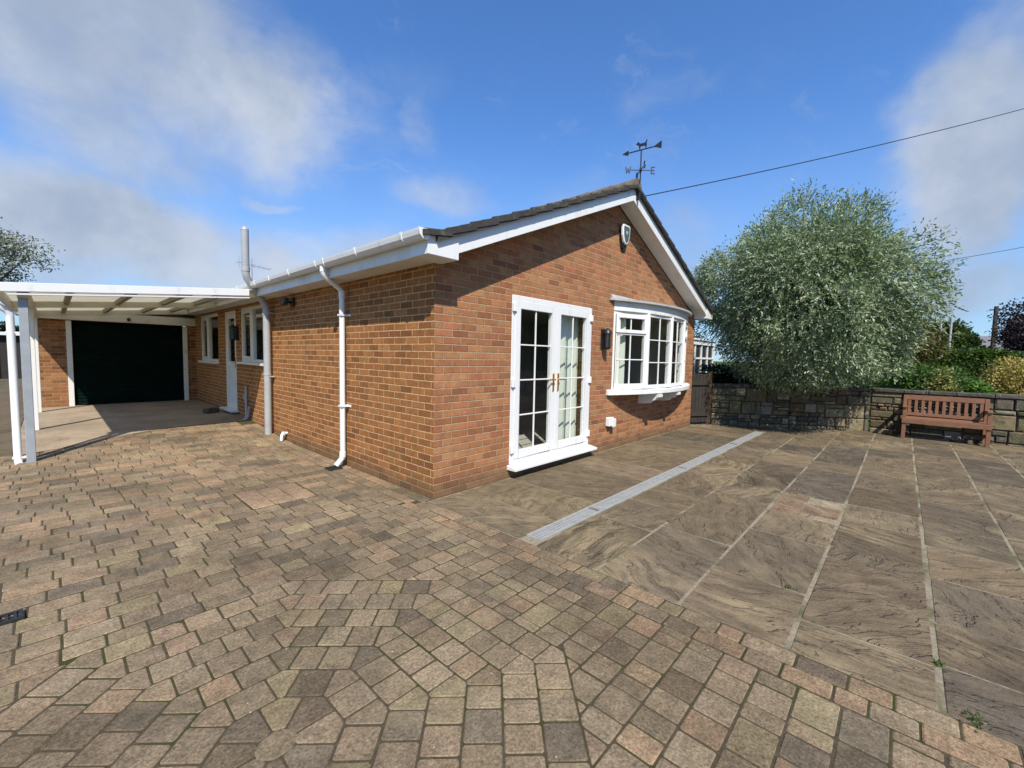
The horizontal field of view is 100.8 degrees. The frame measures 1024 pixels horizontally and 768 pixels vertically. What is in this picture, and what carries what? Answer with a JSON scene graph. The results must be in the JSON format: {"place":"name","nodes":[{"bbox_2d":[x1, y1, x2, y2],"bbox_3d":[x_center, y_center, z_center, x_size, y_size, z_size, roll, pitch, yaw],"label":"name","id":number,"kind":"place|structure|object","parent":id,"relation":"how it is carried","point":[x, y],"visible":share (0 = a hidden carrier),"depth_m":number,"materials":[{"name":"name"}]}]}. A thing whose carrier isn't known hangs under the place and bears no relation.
{"place":"outdoors","nodes":[
{"label":"outdoors","id":0,"kind":"place"},
{"bbox_2d":[0,379,23,460],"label":"side path","id":1,"kind":"structure","parent":0,"point":[6,446],"depth_m":8.03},
{"bbox_2d":[0,332,21,378],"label":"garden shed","id":2,"kind":"structure","parent":1,"relation":"on","point":[4,373],"depth_m":16.97,"materials":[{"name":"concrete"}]},
{"bbox_2d":[21,400,248,454],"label":"carport floor","id":3,"kind":"structure","parent":0,"point":[63,426],"depth_m":7.84,"materials":[{"name":"concrete"}]},
{"bbox_2d":[37,314,196,406],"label":"garage","id":4,"kind":"structure","parent":3,"relation":"on","point":[97,359],"depth_m":10.05,"materials":[{"name":"brown brick"}]},
{"bbox_2d":[70,320,183,405],"bbox_3d":[-9.211,-0.505,10.274,0.036,2.029,2.020,5,5,43],"label":"roller door","id":5,"kind":"structure","parent":4,"relation":"in","point":[114,363],"depth_m":10.19,"materials":[{"name":"black metal"}]},
{"bbox_2d":[0,282,251,464],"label":"carport","id":6,"kind":"object","parent":3,"relation":"on","point":[28,304],"visible":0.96,"depth_m":5.97,"materials":[{"name":"white plastic"}]},
{"bbox_2d":[203,407,219,413],"bbox_3d":[-6.316,0.554,8.902,0.150,0.103,0.260,2,4,14],"label":"loose brick","id":7,"kind":"object","parent":3,"relation":"on","point":[211,410],"visible":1,"depth_m":8.83,"materials":[{"name":"brown brick"}]},
{"bbox_2d":[0,405,1023,767],"bbox_3d":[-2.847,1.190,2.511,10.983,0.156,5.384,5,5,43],"label":"block paving","id":8,"kind":"structure","parent":0,"point":[564,741],"depth_m":2.14,"materials":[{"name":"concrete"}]},
{"bbox_2d":[0,608,23,625],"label":"gully grate","id":9,"kind":"object","parent":8,"relation":"on","point":[16,617],"visible":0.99,"depth_m":2.28,"materials":[{"name":"plastic"}]},
{"bbox_2d":[325,466,342,470],"bbox_3d":[-2.258,1.071,5.368,0.160,0.032,0.160,5,5,43],"label":"gully grate","id":10,"kind":"object","parent":8,"relation":"on","point":[331,468],"visible":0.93,"depth_m":5.34,"materials":[{"name":"plastic"}]},
{"bbox_2d":[0,0,1023,362],"label":"sky","id":11,"kind":"structure","parent":0,"point":[139,139],"materials":[{"name":"blue"}]},
{"bbox_2d":[428,422,1023,746],"bbox_3d":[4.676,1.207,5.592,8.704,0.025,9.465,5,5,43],"label":"patio","id":12,"kind":"structure","parent":0,"point":[886,610],"depth_m":3.50,"materials":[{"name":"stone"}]},
{"bbox_2d":[179,178,715,499],"bbox_3d":[-2.413,-1.327,10.383,11.710,4.231,7.938,5,5,43],"label":"bungalow","id":13,"kind":"object","parent":12,"relation":"on","point":[432,363],"visible":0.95,"depth_m":5.67,"materials":[{"name":"orange brick"}]},
{"bbox_2d":[198,313,219,363],"bbox_3d":[-7.256,-1.080,10.178,1.780,1.158,0.150,5,5,43],"label":"window","id":14,"kind":"structure","parent":13,"relation":"in","point":[208,318],"depth_m":10.32,"materials":[{"name":"white plastic"}]},
{"bbox_2d":[219,311,237,412],"bbox_3d":[-5.971,-0.485,8.964,0.900,2.092,0.210,5,5,43],"label":"side door","id":15,"kind":"structure","parent":13,"relation":"in","point":[231,366],"depth_m":9.11,"materials":[{"name":"white plastic"}]},
{"bbox_2d":[229,324,238,340],"bbox_3d":[-5.591,-1.034,8.515,0.136,0.320,0.155,5,5,43],"label":"wall lantern","id":16,"kind":"object","parent":13,"relation":"attached to","point":[233,332],"depth_m":8.48,"materials":[{"name":"black metal"}]},
{"bbox_2d":[237,304,263,365],"bbox_3d":[-4.846,-0.911,7.960,1.700,1.108,0.150,5,5,43],"label":"window","id":17,"kind":"structure","parent":13,"relation":"in","point":[247,360],"depth_m":8.08,"materials":[{"name":"white plastic"}]},
{"bbox_2d":[236,259,270,279],"bbox_3d":[-6.841,-2.864,11.294,0.412,0.900,0.879,3,4,29],"label":"tv aerial","id":18,"kind":"object","parent":13,"relation":"attached to","point":[254,266],"visible":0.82,"depth_m":11.23,"materials":[{"name":"metal"}]},
{"bbox_2d":[280,297,294,306],"bbox_3d":[-3.461,-1.267,6.527,0.170,0.130,0.166,5,5,43],"label":"floodlight","id":19,"kind":"object","parent":13,"relation":"attached to","point":[285,301],"visible":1,"depth_m":6.51,"materials":[{"name":"black metal"}]},
{"bbox_2d":[507,294,596,471],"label":"french doors","id":20,"kind":"structure","parent":13,"relation":"in","point":[519,460],"depth_m":5.62,"materials":[{"name":"white plastic"}]},
{"bbox_2d":[600,328,611,349],"bbox_3d":[1.444,-0.687,6.457,0.158,0.320,0.130,5,5,43],"label":"wall lantern","id":21,"kind":"object","parent":13,"relation":"attached to","point":[606,337],"depth_m":6.42,"materials":[{"name":"black metal"}]},
{"bbox_2d":[605,417,615,426],"bbox_3d":[1.576,0.607,6.760,0.094,0.155,0.175,5,5,43],"label":"outdoor socket","id":22,"kind":"object","parent":13,"relation":"attached to","point":[610,421],"visible":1,"depth_m":6.72,"materials":[{"name":"white plastic"}]},
{"bbox_2d":[619,224,629,248],"bbox_3d":[1.786,-2.332,6.732,0.093,0.370,0.245,5,5,43],"label":"alarm box","id":23,"kind":"object","parent":13,"relation":"attached to","point":[624,233],"visible":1,"depth_m":6.69,"materials":[{"name":"white plastic"}]},
{"bbox_2d":[623,139,661,199],"bbox_3d":[1.958,-3.256,6.451,0.595,0.868,0.340,5,5,43],"label":"weather vane","id":24,"kind":"object","parent":13,"relation":"attached to","point":[640,170],"visible":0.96,"depth_m":6.44,"materials":[{"name":"black metal"}]},
{"bbox_2d":[606,294,691,402],"bbox_3d":[2.783,-0.561,7.786,0.475,1.790,3.429,5,5,43],"label":"bow window","id":25,"kind":"structure","parent":13,"relation":"in","point":[624,307],"depth_m":7.15,"materials":[{"name":"white plastic"}]},
{"bbox_2d":[526,431,763,541],"bbox_3d":[2.659,1.143,6.121,0.155,0.061,7.330,5,5,43],"label":"drain channel","id":26,"kind":"object","parent":12,"relation":"on","point":[555,527],"visible":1,"depth_m":4.50,"materials":[{"name":"metal"}]},
{"bbox_2d":[690,372,712,423],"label":"timber gate","id":27,"kind":"structure","parent":12,"relation":"on","point":[701,393],"depth_m":9.62,"materials":[{"name":"brown wood"}]},
{"bbox_2d":[710,383,1023,446],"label":"stone wall","id":28,"kind":"structure","parent":12,"relation":"on","point":[748,405],"depth_m":9.19,"materials":[{"name":"grey stone"}]},
{"bbox_2d":[930,654,947,666],"bbox_3d":[2.097,1.368,2.081,0.068,0.024,0.108,5,5,43],"label":"weed","id":29,"kind":"object","parent":12,"relation":"on","point":[938,663],"visible":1,"depth_m":2.08,"materials":[{"name":"green plant"}]},
{"bbox_2d":[900,395,993,446],"bbox_3d":[8.364,0.680,8.208,1.240,0.845,0.545,5,5,43],"label":"garden bench","id":30,"kind":"object","parent":12,"relation":"on","point":[985,425],"visible":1,"depth_m":8.20,"materials":[{"name":"red wood"}]},
{"bbox_2d":[953,705,991,732],"bbox_3d":[1.907,1.385,1.758,0.110,0.024,0.170,5,5,43],"label":"weed","id":31,"kind":"object","parent":12,"relation":"on","point":[972,718],"visible":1,"depth_m":1.76,"materials":[{"name":"green plant"}]},
{"bbox_2d":[713,361,870,429],"bbox_3d":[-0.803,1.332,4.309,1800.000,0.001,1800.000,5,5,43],"label":"ground","id":32,"kind":"structure","parent":0,"point":[718,362],"depth_m":225.00,"materials":[{"name":"green plant"}]},
{"bbox_2d":[0,321,18,331],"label":"garden hedge","id":33,"kind":"object","parent":32,"relation":"on","point":[3,328],"visible":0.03,"depth_m":21.57,"materials":[{"name":"green plant"}]},
{"bbox_2d":[0,217,65,281],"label":"hawthorn tree","id":34,"kind":"object","parent":32,"relation":"on","point":[8,249],"visible":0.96,"depth_m":21.70,"materials":[{"name":"green plant"}]},
{"bbox_2d":[692,338,716,373],"bbox_3d":[5.682,-0.634,15.254,2.300,2.640,2.700,5,5,43],"label":"conservatory","id":35,"kind":"object","parent":32,"relation":"on","point":[701,355],"visible":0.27,"depth_m":14.50,"materials":[{"name":"white plastic"}]},
{"bbox_2d":[694,325,716,351],"bbox_3d":[6.042,-0.928,16.515,3.655,3.324,4.343,5,5,43],"label":"broadleaf tree","id":36,"kind":"object","parent":32,"relation":"on","point":[696,334],"depth_m":16.13,"materials":[{"name":"green plant"}]},
{"bbox_2d":[697,362,872,421],"bbox_3d":[7.334,0.255,11.587,4.289,1.636,1.137,1,4,4],"label":"boundary hedge","id":37,"kind":"object","parent":32,"relation":"on","point":[721,377],"visible":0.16,"depth_m":11.29,"materials":[{"name":"green plant"}]},
{"bbox_2d":[692,177,968,397],"bbox_3d":[6.359,-1.555,9.521,4.343,5.380,5.435,1,4,-4],"label":"silver pear tree","id":38,"kind":"object","parent":32,"relation":"on","point":[828,292],"visible":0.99,"depth_m":8.06,"materials":[{"name":"green plant"}]},
{"bbox_2d":[875,314,956,388],"bbox_3d":[12.265,-0.667,13.257,2.200,3.444,2.179,2,4,11],"label":"bronze tree","id":39,"kind":"object","parent":32,"relation":"on","point":[922,354],"visible":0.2,"depth_m":12.68,"materials":[{"name":"green plant"}]},
{"bbox_2d":[875,360,997,392],"bbox_3d":[12.095,0.225,12.157,2.254,1.844,2.656,2,4,10],"label":"laurel bush","id":40,"kind":"object","parent":32,"relation":"on","point":[917,378],"visible":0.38,"depth_m":11.96,"materials":[{"name":"green plant"}]},
{"bbox_2d":[919,365,962,391],"bbox_3d":[11.178,0.347,11.050,0.981,1.701,0.837,-1,4,-24],"label":"variegated shrub","id":41,"kind":"object","parent":32,"relation":"on","point":[939,382],"visible":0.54,"depth_m":10.92,"materials":[{"name":"yellow plant"}]},
{"bbox_2d":[862,346,1023,391],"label":"clipped hedge","id":42,"kind":"object","parent":32,"relation":"on","point":[974,361],"visible":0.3,"depth_m":18.73,"materials":[{"name":"green plant"}]},
{"bbox_2d":[948,318,952,349],"bbox_3d":[35.947,-2.635,34.879,0.171,5.500,0.171,5,5,43],"label":"utility pole","id":43,"kind":"object","parent":32,"relation":"on","point":[950,330],"visible":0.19,"depth_m":34.73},
{"bbox_2d":[927,318,979,344],"bbox_3d":[40.297,-3.158,40.057,4.974,6.082,5.316,5,5,43],"label":"oak tree","id":44,"kind":"object","parent":32,"relation":"on","point":[957,326],"visible":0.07,"depth_m":38.38,"materials":[{"name":"green plant"}]},
{"bbox_2d":[930,330,992,349],"bbox_3d":[37.531,-2.239,35.697,4.259,4.728,5.864,5,5,43],"label":"willow tree","id":45,"kind":"object","parent":32,"relation":"on","point":[964,340],"visible":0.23,"depth_m":34.80,"materials":[{"name":"green plant"}]},
{"bbox_2d":[963,378,996,393],"bbox_3d":[12.211,0.514,11.178,0.843,1.380,0.863,5,5,43],"label":"lime shrub","id":46,"kind":"object","parent":32,"relation":"on","point":[979,387],"visible":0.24,"depth_m":11.05,"materials":[{"name":"green plant"}]},
{"bbox_2d":[989,306,1002,348],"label":"utility pole","id":47,"kind":"object","parent":32,"relation":"on","point":[996,308],"visible":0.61,"depth_m":44.33,"materials":[{"name":"brown wood"}]},
{"bbox_2d":[978,336,1020,351],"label":"house","id":48,"kind":"structure","parent":32,"relation":"on","point":[985,339],"depth_m":59.03,"materials":[{"name":"grey stone"}]},
{"bbox_2d":[979,354,1023,394],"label":"golden conifer","id":49,"kind":"object","parent":32,"relation":"on","point":[1009,381],"visible":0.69,"depth_m":11.86,"materials":[{"name":"yellow plant"}]},
{"bbox_2d":[984,297,1023,351],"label":"copper beech","id":50,"kind":"object","parent":32,"relation":"on","point":[1012,336],"visible":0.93,"depth_m":30.82,"materials":[{"name":"purple plant"}]},
{"bbox_2d":[645,108,1023,195],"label":"overhead cable","id":51,"kind":"object","parent":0,"point":[824,157],"visible":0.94,"depth_m":8.97,"materials":[{"name":"black rubber"}]},
{"bbox_2d":[938,247,1022,261],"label":"overhead cable","id":52,"kind":"object","parent":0,"point":[982,254],"visible":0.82,"depth_m":21.45,"materials":[{"name":"black rubber"}]}
]}

